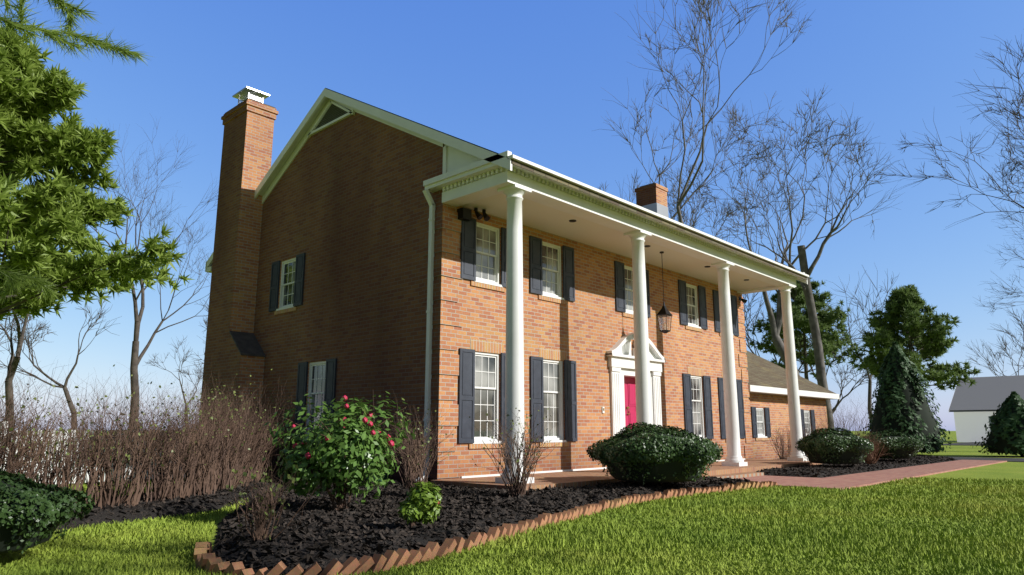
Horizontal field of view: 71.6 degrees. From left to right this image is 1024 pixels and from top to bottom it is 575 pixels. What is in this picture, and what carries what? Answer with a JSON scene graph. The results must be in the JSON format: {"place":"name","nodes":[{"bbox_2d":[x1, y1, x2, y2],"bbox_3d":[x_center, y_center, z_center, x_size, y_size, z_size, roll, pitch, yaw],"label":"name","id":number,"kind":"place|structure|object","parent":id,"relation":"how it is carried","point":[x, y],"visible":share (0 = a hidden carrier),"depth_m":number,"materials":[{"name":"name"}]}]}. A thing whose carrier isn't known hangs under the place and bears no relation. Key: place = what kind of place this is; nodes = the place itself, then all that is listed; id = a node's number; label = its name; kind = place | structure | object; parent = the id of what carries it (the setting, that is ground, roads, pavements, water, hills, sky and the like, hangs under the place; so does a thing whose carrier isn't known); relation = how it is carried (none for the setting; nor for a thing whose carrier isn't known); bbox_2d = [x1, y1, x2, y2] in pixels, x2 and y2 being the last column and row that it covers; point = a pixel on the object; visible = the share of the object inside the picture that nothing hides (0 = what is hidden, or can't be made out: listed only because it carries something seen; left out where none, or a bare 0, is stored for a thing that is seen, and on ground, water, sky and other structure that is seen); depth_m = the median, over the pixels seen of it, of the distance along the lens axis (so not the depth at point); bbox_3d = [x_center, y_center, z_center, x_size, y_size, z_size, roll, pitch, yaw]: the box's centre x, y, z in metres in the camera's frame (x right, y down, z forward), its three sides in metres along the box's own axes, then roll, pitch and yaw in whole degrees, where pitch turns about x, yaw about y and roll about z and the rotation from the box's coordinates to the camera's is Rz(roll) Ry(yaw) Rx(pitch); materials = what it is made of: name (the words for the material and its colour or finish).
{"place":"outdoors","nodes":[
{"label":"outdoors","id":0,"kind":"place"},
{"bbox_2d":[0,24,195,321],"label":"tree","id":1,"kind":"object","parent":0,"point":[68,201],"depth_m":25.64,"materials":[{"name":"green plant"}]},
{"bbox_2d":[232,86,668,217],"bbox_3d":[-1.087,-3.664,21.735,1.039,2.030,14.077,-22,-25,62],"label":"chimney cap","id":2,"kind":"object","parent":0,"point":[245,93],"visible":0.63,"depth_m":19.15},
{"bbox_2d":[0,431,1023,574],"bbox_3d":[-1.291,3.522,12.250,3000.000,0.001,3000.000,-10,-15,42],"label":"lawn","id":3,"kind":"structure","parent":0,"point":[1009,470],"depth_m":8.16,"materials":[{"name":"green plant"}]},
{"bbox_2d":[0,318,31,352],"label":"bare tree","id":4,"kind":"object","parent":3,"relation":"on","point":[13,337],"visible":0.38,"depth_m":77.04,"materials":[{"name":"brown plant"}]},
{"bbox_2d":[0,177,64,446],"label":"bare tree","id":5,"kind":"object","parent":3,"relation":"on","point":[14,363],"visible":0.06,"depth_m":32.41,"materials":[{"name":"brown plant"}]},
{"bbox_2d":[0,469,94,553],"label":"boxwood","id":6,"kind":"object","parent":3,"relation":"on","point":[64,497],"depth_m":5.48,"materials":[{"name":"green plant"}]},
{"bbox_2d":[0,293,121,430],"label":"bare tree","id":7,"kind":"object","parent":3,"relation":"on","point":[28,344],"visible":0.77,"depth_m":69.28,"materials":[{"name":"brown plant"}]},
{"bbox_2d":[0,421,201,483],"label":"white picket fence","id":8,"kind":"object","parent":3,"relation":"on","point":[89,454],"visible":0.03,"depth_m":13.61,"materials":[{"name":"paint"}]},
{"bbox_2d":[44,117,218,446],"bbox_3d":[-17.145,-0.326,32.476,8.444,15.559,8.644,-5,-12,24],"label":"bare tree","id":9,"kind":"object","parent":3,"relation":"on","point":[135,361],"visible":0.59,"depth_m":32.58,"materials":[{"name":"brown plant"}]},
{"bbox_2d":[143,336,202,423],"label":"bare tree","id":10,"kind":"object","parent":3,"relation":"on","point":[183,359],"visible":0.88,"depth_m":107.61,"materials":[{"name":"brown plant"}]},
{"bbox_2d":[56,474,295,532],"bbox_3d":[-5.553,3.066,10.039,4.026,0.308,13.951,0,-11,2],"label":"mulch bed","id":11,"kind":"object","parent":3,"relation":"on","point":[182,511],"visible":0.14,"depth_m":8.73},
{"bbox_2d":[0,361,77,472],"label":"hedge shrub","id":12,"kind":"object","parent":11,"relation":"on","point":[2,444],"visible":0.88,"depth_m":7.37,"materials":[{"name":"brown plant"}]},
{"bbox_2d":[0,391,66,456],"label":"shrub leaves","id":13,"kind":"object","parent":12,"relation":"attached to","point":[10,429],"visible":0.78,"depth_m":7.33,"materials":[{"name":"green plant"}]},
{"bbox_2d":[0,360,115,485],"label":"hedge shrub","id":14,"kind":"object","parent":11,"relation":"on","point":[9,463],"visible":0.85,"depth_m":7.71,"materials":[{"name":"brown plant"}]},
{"bbox_2d":[2,379,92,474],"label":"shrub leaves","id":15,"kind":"object","parent":14,"relation":"on","point":[60,428],"visible":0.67,"depth_m":7.87,"materials":[{"name":"green plant"}]},
{"bbox_2d":[0,391,155,507],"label":"hedge shrub","id":16,"kind":"object","parent":11,"relation":"on","point":[65,470],"visible":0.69,"depth_m":8.36,"materials":[{"name":"brown plant"}]},
{"bbox_2d":[2,398,142,470],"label":"shrub leaves","id":17,"kind":"object","parent":16,"relation":"attached to","point":[82,435],"visible":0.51,"depth_m":8.39,"materials":[{"name":"green"}]},
{"bbox_2d":[25,366,218,508],"bbox_3d":[-4.918,1.860,9.180,2.125,1.859,2.373,-10,-15,42],"label":"hedge shrub","id":18,"kind":"object","parent":11,"relation":"on","point":[108,493],"visible":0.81,"depth_m":8.92,"materials":[{"name":"brown plant"}]},
{"bbox_2d":[44,364,199,489],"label":"shrub leaves","id":19,"kind":"object","parent":18,"relation":"on","point":[127,397],"visible":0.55,"depth_m":8.93,"materials":[{"name":"green plant"}]},
{"bbox_2d":[76,370,237,501],"bbox_3d":[-4.703,1.987,9.751,2.114,1.835,2.010,5,-12,-23],"label":"hedge shrub","id":20,"kind":"object","parent":11,"relation":"on","point":[165,486],"visible":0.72,"depth_m":9.55,"materials":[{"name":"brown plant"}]},
{"bbox_2d":[124,371,268,495],"bbox_3d":[-4.702,2.090,10.444,2.000,1.906,2.480,-6,-13,28],"label":"hedge shrub","id":21,"kind":"object","parent":11,"relation":"on","point":[205,479],"visible":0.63,"depth_m":10.41,"materials":[{"name":"brown plant"}]},
{"bbox_2d":[147,380,288,489],"bbox_3d":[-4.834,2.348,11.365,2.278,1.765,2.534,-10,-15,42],"label":"hedge shrub","id":22,"kind":"object","parent":11,"relation":"on","point":[221,479],"visible":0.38,"depth_m":11.16,"materials":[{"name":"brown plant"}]},
{"bbox_2d":[148,354,295,486],"bbox_3d":[-4.955,2.183,11.836,2.309,2.274,2.603,-10,-15,42],"label":"hedge shrub","id":23,"kind":"object","parent":11,"relation":"on","point":[231,463],"visible":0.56,"depth_m":11.87,"materials":[{"name":"brown plant"}]},
{"bbox_2d":[162,369,276,452],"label":"shrub leaves","id":24,"kind":"object","parent":23,"relation":"on","point":[237,409],"visible":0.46,"depth_m":11.86,"materials":[{"name":"brown"}]},
{"bbox_2d":[182,367,308,482],"bbox_3d":[-4.759,2.451,12.601,2.307,2.050,2.106,-10,-15,42],"label":"hedge shrub","id":25,"kind":"object","parent":11,"relation":"on","point":[257,461],"visible":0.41,"depth_m":12.65,"materials":[{"name":"brown plant"}]},
{"bbox_2d":[193,389,307,456],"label":"shrub leaves","id":26,"kind":"object","parent":25,"relation":"on","point":[245,418],"visible":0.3,"depth_m":12.79,"materials":[{"name":"brown"}]},
{"bbox_2d":[206,382,299,471],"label":"hedge shrub","id":27,"kind":"object","parent":11,"relation":"on","point":[262,411],"visible":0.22,"depth_m":14.87,"materials":[{"name":"brown plant"}]},
{"bbox_2d":[208,386,302,479],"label":"hedge shrub","id":28,"kind":"object","parent":11,"relation":"on","point":[268,451],"visible":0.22,"depth_m":13.48,"materials":[{"name":"brown plant"}]},
{"bbox_2d":[223,395,289,466],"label":"shrub leaves","id":29,"kind":"object","parent":28,"relation":"attached to","point":[260,413],"visible":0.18,"depth_m":13.63,"materials":[{"name":"green plant"}]},
{"bbox_2d":[219,398,291,448],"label":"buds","id":30,"kind":"object","parent":11,"relation":"on","point":[265,416],"visible":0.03,"depth_m":15.60,"materials":[{"name":"brown plant"}]},
{"bbox_2d":[211,384,321,475],"bbox_3d":[-5.009,2.800,14.168,2.034,1.981,2.345,-5,-13,25],"label":"hedge shrub","id":31,"kind":"object","parent":11,"relation":"on","point":[268,432],"visible":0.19,"depth_m":14.16,"materials":[{"name":"brown plant"}]},
{"bbox_2d":[183,322,206,367],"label":"bare tree","id":32,"kind":"object","parent":3,"relation":"on","point":[197,355],"visible":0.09,"depth_m":83.88,"materials":[{"name":"brown plant"}]},
{"bbox_2d":[197,300,208,343],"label":"bare tree","id":33,"kind":"object","parent":3,"relation":"on","point":[204,315],"visible":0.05,"depth_m":74.57,"materials":[{"name":"brown plant"}]},
{"bbox_2d":[212,477,742,574],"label":"mulch bed","id":34,"kind":"object","parent":3,"relation":"on","point":[288,568],"visible":0.15,"depth_m":6.29,"materials":[{"name":"black wood"}]},
{"bbox_2d":[227,449,330,541],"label":"bare shrub","id":35,"kind":"object","parent":34,"relation":"on","point":[260,530],"visible":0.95,"depth_m":6.01,"materials":[{"name":"brown plant"}]},
{"bbox_2d":[226,457,297,539],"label":"shrub leaves","id":36,"kind":"object","parent":35,"relation":"attached to","point":[267,477],"visible":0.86,"depth_m":6.04,"materials":[{"name":"green"}]},
{"bbox_2d":[263,391,415,511],"bbox_3d":[-2.038,1.952,8.490,1.787,1.456,1.612,-10,-15,42],"label":"camellia shrub","id":37,"kind":"object","parent":34,"relation":"on","point":[321,452],"depth_m":8.07,"materials":[{"name":"green plant"}]},
{"bbox_2d":[381,404,450,487],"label":"bare shrub","id":38,"kind":"object","parent":34,"relation":"on","point":[409,473],"visible":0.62,"depth_m":11.29,"materials":[{"name":"brown plant"}]},
{"bbox_2d":[390,407,442,478],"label":"shrub leaves","id":39,"kind":"object","parent":38,"relation":"on","point":[415,428],"visible":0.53,"depth_m":11.40,"materials":[{"name":"green"}]},
{"bbox_2d":[397,481,442,527],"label":"lime shrub","id":40,"kind":"object","parent":34,"relation":"on","point":[414,506],"depth_m":6.73,"materials":[{"name":"green plant"}]},
{"bbox_2d":[389,404,458,493],"bbox_3d":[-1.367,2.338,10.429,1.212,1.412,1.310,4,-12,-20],"label":"bare shrub","id":41,"kind":"object","parent":34,"relation":"on","point":[419,475],"visible":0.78,"depth_m":10.23,"materials":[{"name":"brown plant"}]},
{"bbox_2d":[461,397,568,497],"bbox_3d":[-0.019,2.271,10.274,1.569,1.484,1.882,2,-12,-11],"label":"bare shrub","id":42,"kind":"object","parent":34,"relation":"on","point":[518,484],"visible":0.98,"depth_m":10.08,"materials":[{"name":"brown plant"}]},
{"bbox_2d":[459,398,550,470],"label":"shrub leaves","id":43,"kind":"object","parent":42,"relation":"on","point":[515,437],"visible":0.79,"depth_m":10.20,"materials":[{"name":"brown"}]},
{"bbox_2d":[193,481,777,574],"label":"brick edging","id":44,"kind":"object","parent":3,"relation":"on","point":[204,555],"visible":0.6,"depth_m":5.88,"materials":[{"name":"brown brick"}]},
{"bbox_2d":[253,112,753,481],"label":"brick house walls","id":45,"kind":"structure","parent":3,"relation":"on","point":[345,208],"depth_m":15.16,"materials":[{"name":"brown brick"}]},
{"bbox_2d":[198,99,667,427],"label":"brick chimneys","id":46,"kind":"object","parent":45,"relation":"attached to","point":[246,157],"visible":0.77,"depth_m":17.93,"materials":[{"name":"brown brick"}]},
{"bbox_2d":[226,98,653,356],"bbox_3d":[-1.307,-0.892,21.291,2.140,6.700,13.979,-19,-22,58],"label":"chimney shoulder crown","id":47,"kind":"object","parent":46,"relation":"on","point":[247,344],"visible":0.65,"depth_m":17.08},
{"bbox_2d":[205,88,808,483],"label":"white trim and columns","id":48,"kind":"structure","parent":45,"relation":"on","point":[471,173],"depth_m":14.69,"materials":[{"name":"paint"}]},
{"bbox_2d":[283,227,700,436],"bbox_3d":[1.325,1.429,16.754,4.744,4.040,12.765,-28,-30,67],"label":"window glass","id":49,"kind":"object","parent":48,"relation":"attached to","point":[552,288],"visible":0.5,"depth_m":14.95,"materials":[{"name":"glass"}]},
{"bbox_2d":[461,193,773,290],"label":"portico ceiling","id":50,"kind":"structure","parent":48,"relation":"attached to","point":[538,216],"depth_m":15.86,"materials":[{"name":"beige paint"}]},
{"bbox_2d":[269,218,745,442],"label":"shutters","id":51,"kind":"object","parent":45,"relation":"attached to","point":[466,391],"visible":0.86,"depth_m":15.22,"materials":[{"name":"grey wood"}]},
{"bbox_2d":[274,281,740,448],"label":"brick sills","id":52,"kind":"structure","parent":45,"relation":"attached to","point":[479,345],"depth_m":14.75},
{"bbox_2d":[307,100,744,480],"bbox_3d":[1.862,0.048,16.996,4.449,8.456,12.899,-23,-26,63],"label":"door trim","id":53,"kind":"structure","parent":45,"relation":"attached to","point":[621,362],"depth_m":16.40,"materials":[{"name":"white wood"}]},
{"bbox_2d":[316,104,351,128],"bbox_3d":[-4.191,-4.072,16.512,1.800,0.530,0.001,-10,-15,42],"label":"gable vent","id":54,"kind":"object","parent":53,"relation":"attached to","point":[335,111],"visible":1,"depth_m":16.50,"materials":[{"name":"green"}]},
{"bbox_2d":[624,377,636,427],"bbox_3d":[2.779,3.214,17.158,0.065,2.100,1.000,-10,-15,42],"label":"front door","id":55,"kind":"structure","parent":53,"relation":"attached to","point":[630,392],"depth_m":17.33,"materials":[{"name":"red"}]},
{"bbox_2d":[325,88,806,279],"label":"roof shingles","id":56,"kind":"object","parent":45,"relation":"on","point":[554,178],"visible":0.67,"depth_m":14.69,"materials":[{"name":"grey"}]},
{"bbox_2d":[457,207,748,332],"bbox_3d":[3.409,0.177,17.279,1.040,1.982,11.939,-10,-15,42],"label":"metal lantern","id":57,"kind":"object","parent":45,"relation":"attached to","point":[464,214],"visible":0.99,"depth_m":14.56,"materials":[{"name":"black metal"}]},
{"bbox_2d":[58,455,956,573],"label":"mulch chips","id":58,"kind":"object","parent":3,"relation":"on","point":[330,524],"visible":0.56,"depth_m":8.09,"materials":[{"name":"black wood"}]},
{"bbox_2d":[364,474,389,481],"bbox_3d":[-2.475,3.419,12.771,0.542,0.109,0.542,-10,-15,42],"label":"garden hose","id":59,"kind":"object","parent":58,"relation":"on","point":[385,477],"visible":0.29,"depth_m":12.64,"materials":[{"name":"green"}]},
{"bbox_2d":[586,422,723,484],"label":"bush","id":60,"kind":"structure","parent":58,"relation":"on","point":[628,438],"depth_m":11.25,"materials":[{"name":"green plant"}]},
{"bbox_2d":[795,427,873,463],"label":"boxwood leaves","id":61,"kind":"object","parent":58,"relation":"on","point":[803,442],"depth_m":17.61,"materials":[{"name":"green plant"}]},
{"bbox_2d":[862,429,923,458],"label":"boxwood leaves","id":62,"kind":"object","parent":58,"relation":"on","point":[918,446],"depth_m":20.72,"materials":[{"name":"green plant"}]},
{"bbox_2d":[431,459,819,489],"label":"porch floor","id":63,"kind":"structure","parent":3,"relation":"on","point":[581,478],"depth_m":13.45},
{"bbox_2d":[592,0,811,232],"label":"bare tree","id":64,"kind":"object","parent":3,"relation":"on","point":[679,206],"visible":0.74,"depth_m":38.50,"materials":[{"name":"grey plant"}]},
{"bbox_2d":[715,233,770,329],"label":"bare tree","id":65,"kind":"object","parent":3,"relation":"on","point":[753,296],"visible":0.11,"depth_m":64.01,"materials":[{"name":"brown plant"}]},
{"bbox_2d":[667,88,901,375],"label":"bare tree","id":66,"kind":"object","parent":3,"relation":"on","point":[776,339],"visible":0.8,"depth_m":41.12,"materials":[{"name":"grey plant"}]},
{"bbox_2d":[742,268,845,370],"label":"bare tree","id":67,"kind":"object","parent":3,"relation":"on","point":[747,333],"visible":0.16,"depth_m":69.03,"materials":[{"name":"green plant"}]},
{"bbox_2d":[721,141,904,427],"bbox_3d":[15.864,0.756,36.843,9.241,15.147,6.895,-10,-15,42],"label":"bare tree","id":68,"kind":"object","parent":3,"relation":"on","point":[816,341],"visible":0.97,"depth_m":36.39,"materials":[{"name":"plant"}]},
{"bbox_2d":[794,305,869,379],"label":"bare tree","id":69,"kind":"object","parent":3,"relation":"on","point":[840,338],"visible":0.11,"depth_m":96.01,"materials":[{"name":"green plant"}]},
{"bbox_2d":[830,349,876,412],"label":"bare tree","id":70,"kind":"object","parent":3,"relation":"on","point":[843,386],"visible":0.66,"depth_m":91.12,"materials":[{"name":"brown plant"}]},
{"bbox_2d":[761,456,955,477],"bbox_3d":[9.604,5.344,21.393,4.620,0.299,13.507,-10,-15,42],"label":"mulch bed","id":71,"kind":"object","parent":3,"relation":"on","point":[773,473],"visible":0.12,"depth_m":16.94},
{"bbox_2d":[755,425,805,459],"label":"bare shrub","id":72,"kind":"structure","parent":71,"relation":"on","point":[782,456],"depth_m":21.42,"materials":[{"name":"brown plant"}]},
{"bbox_2d":[788,412,822,455],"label":"bare shrub","id":73,"kind":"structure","parent":71,"relation":"on","point":[811,429],"depth_m":23.82,"materials":[{"name":"brown plant"}]},
{"bbox_2d":[818,389,874,437],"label":"bare shrub","id":74,"kind":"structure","parent":71,"relation":"on","point":[857,431],"depth_m":26.50,"materials":[{"name":"brown plant"}]},
{"bbox_2d":[860,431,895,463],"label":"red twig shrub","id":75,"kind":"object","parent":71,"relation":"on","point":[870,459],"visible":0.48,"depth_m":19.35,"materials":[{"name":"brown plant"}]},
{"bbox_2d":[824,263,898,422],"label":"bare tree","id":76,"kind":"object","parent":3,"relation":"on","point":[869,387],"visible":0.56,"depth_m":89.32,"materials":[{"name":"brown plant"}]},
{"bbox_2d":[852,286,889,350],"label":"bare tree","id":77,"kind":"object","parent":3,"relation":"on","point":[873,305],"visible":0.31,"depth_m":90.53,"materials":[{"name":"brown plant"}]},
{"bbox_2d":[735,460,1006,489],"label":"brick walkway","id":78,"kind":"structure","parent":3,"relation":"on","point":[864,479],"depth_m":15.77,"materials":[{"name":"brown brick"}]},
{"bbox_2d":[870,355,939,451],"bbox_3d":[17.029,4.887,31.090,2.730,4.753,2.730,-10,-15,42],"label":"conifer","id":79,"kind":"object","parent":3,"relation":"on","point":[925,413],"visible":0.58,"depth_m":30.14,"materials":[{"name":"green plant"}]},
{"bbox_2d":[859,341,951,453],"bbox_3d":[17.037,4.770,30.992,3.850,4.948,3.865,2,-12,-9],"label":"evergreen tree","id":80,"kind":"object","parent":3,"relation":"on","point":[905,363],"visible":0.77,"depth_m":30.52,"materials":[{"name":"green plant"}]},
{"bbox_2d":[875,34,1023,229],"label":"bare tree","id":81,"kind":"object","parent":3,"relation":"on","point":[1015,114],"visible":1,"depth_m":39.52,"materials":[{"name":"brown plant"}]},
{"bbox_2d":[948,392,995,441],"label":"neighbour house walls","id":82,"kind":"structure","parent":3,"relation":"on","point":[969,426],"depth_m":62.71,"materials":[{"name":"white paint"}]},
{"bbox_2d":[949,375,1023,419],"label":"neighbour house roofs","id":83,"kind":"structure","parent":82,"relation":"on","point":[988,393],"depth_m":64.38,"materials":[{"name":"grey"}]},
{"bbox_2d":[966,329,1023,375],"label":"bare tree","id":84,"kind":"object","parent":3,"relation":"on","point":[1000,353],"visible":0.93,"depth_m":100.36,"materials":[{"name":"brown plant"}]},
{"bbox_2d":[971,391,1023,455],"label":"evergreen shrub","id":85,"kind":"object","parent":3,"relation":"on","point":[1011,421],"visible":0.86,"depth_m":28.41,"materials":[{"name":"green plant"}]},
{"bbox_2d":[976,118,1023,313],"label":"bare tree","id":86,"kind":"object","parent":3,"relation":"on","point":[1008,293],"visible":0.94,"depth_m":50.84,"materials":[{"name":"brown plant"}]},
{"bbox_2d":[986,403,1023,456],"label":"conifer","id":87,"kind":"object","parent":3,"relation":"on","point":[1001,444],"visible":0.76,"depth_m":28.22,"materials":[{"name":"green plant"}]},
{"bbox_2d":[990,305,1023,375],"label":"bare tree","id":88,"kind":"object","parent":3,"relation":"on","point":[1021,326],"visible":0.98,"depth_m":72.81,"materials":[{"name":"brown plant"}]},
{"bbox_2d":[0,0,1023,430],"label":"sky","id":89,"kind":"structure","parent":0,"point":[526,79],"materials":[{"name":"blue"}]},
{"bbox_2d":[749,393,827,458],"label":"wing brick walls","id":90,"kind":"structure","parent":0,"point":[777,405],"depth_m":23.70,"materials":[{"name":"orange brick"}]},
{"bbox_2d":[755,438,768,440],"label":"wing brick sills","id":91,"kind":"structure","parent":90,"relation":"attached to","point":[760,439],"depth_m":22.52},
{"bbox_2d":[751,407,815,436],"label":"window shutters","id":92,"kind":"object","parent":90,"relation":"attached to","point":[754,420],"visible":0.81,"depth_m":23.01,"materials":[{"name":"black wood"}]},
{"bbox_2d":[746,351,835,393],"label":"wing roof shingles","id":93,"kind":"object","parent":90,"relation":"on","point":[763,372],"visible":0.2,"depth_m":25.93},
{"bbox_2d":[749,385,839,437],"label":"wing trim","id":94,"kind":"structure","parent":90,"relation":"attached to","point":[781,391],"depth_m":23.25,"materials":[{"name":"white paint"}]},
{"bbox_2d":[756,410,807,433],"bbox_3d":[9.217,4.589,24.147,0.025,0.740,4.420,-10,-15,42],"label":"wing glass","id":95,"kind":"object","parent":94,"relation":"in","point":[760,419],"visible":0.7,"depth_m":22.88,"materials":[{"name":"clear glass"}]},
{"bbox_2d":[746,277,860,379],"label":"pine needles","id":96,"kind":"object","parent":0,"point":[831,318],"depth_m":67.03,"materials":[{"name":"green plant"}]},
{"bbox_2d":[847,284,981,391],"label":"pine","id":97,"kind":"object","parent":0,"point":[903,299],"depth_m":53.23,"materials":[{"name":"green plant"}]},
{"bbox_2d":[943,442,1023,461],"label":"road","id":98,"kind":"structure","parent":0,"point":[986,458],"depth_m":26.21,"materials":[{"name":"grey asphalt"}]},
{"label":"pine branch twigs","id":99,"kind":"object","parent":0,"visible":0},
{"bbox_2d":[0,0,152,67],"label":"pine needles","id":100,"kind":"object","parent":99,"relation":"attached to","point":[51,33],"visible":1,"depth_m":4.17,"materials":[{"name":"green plant"}]},
{"bbox_2d":[0,0,100,44],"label":"pine needles","id":101,"kind":"object","parent":100,"relation":"on","point":[69,11],"visible":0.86,"depth_m":4.36,"materials":[{"name":"green plant"}]},
{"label":"pine branch twigs","id":102,"kind":"object","parent":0,"visible":0},
{"bbox_2d":[0,260,63,307],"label":"pine needles","id":103,"kind":"object","parent":102,"relation":"attached to","point":[17,282],"visible":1,"depth_m":4.98,"materials":[{"name":"green plant"}]}
]}

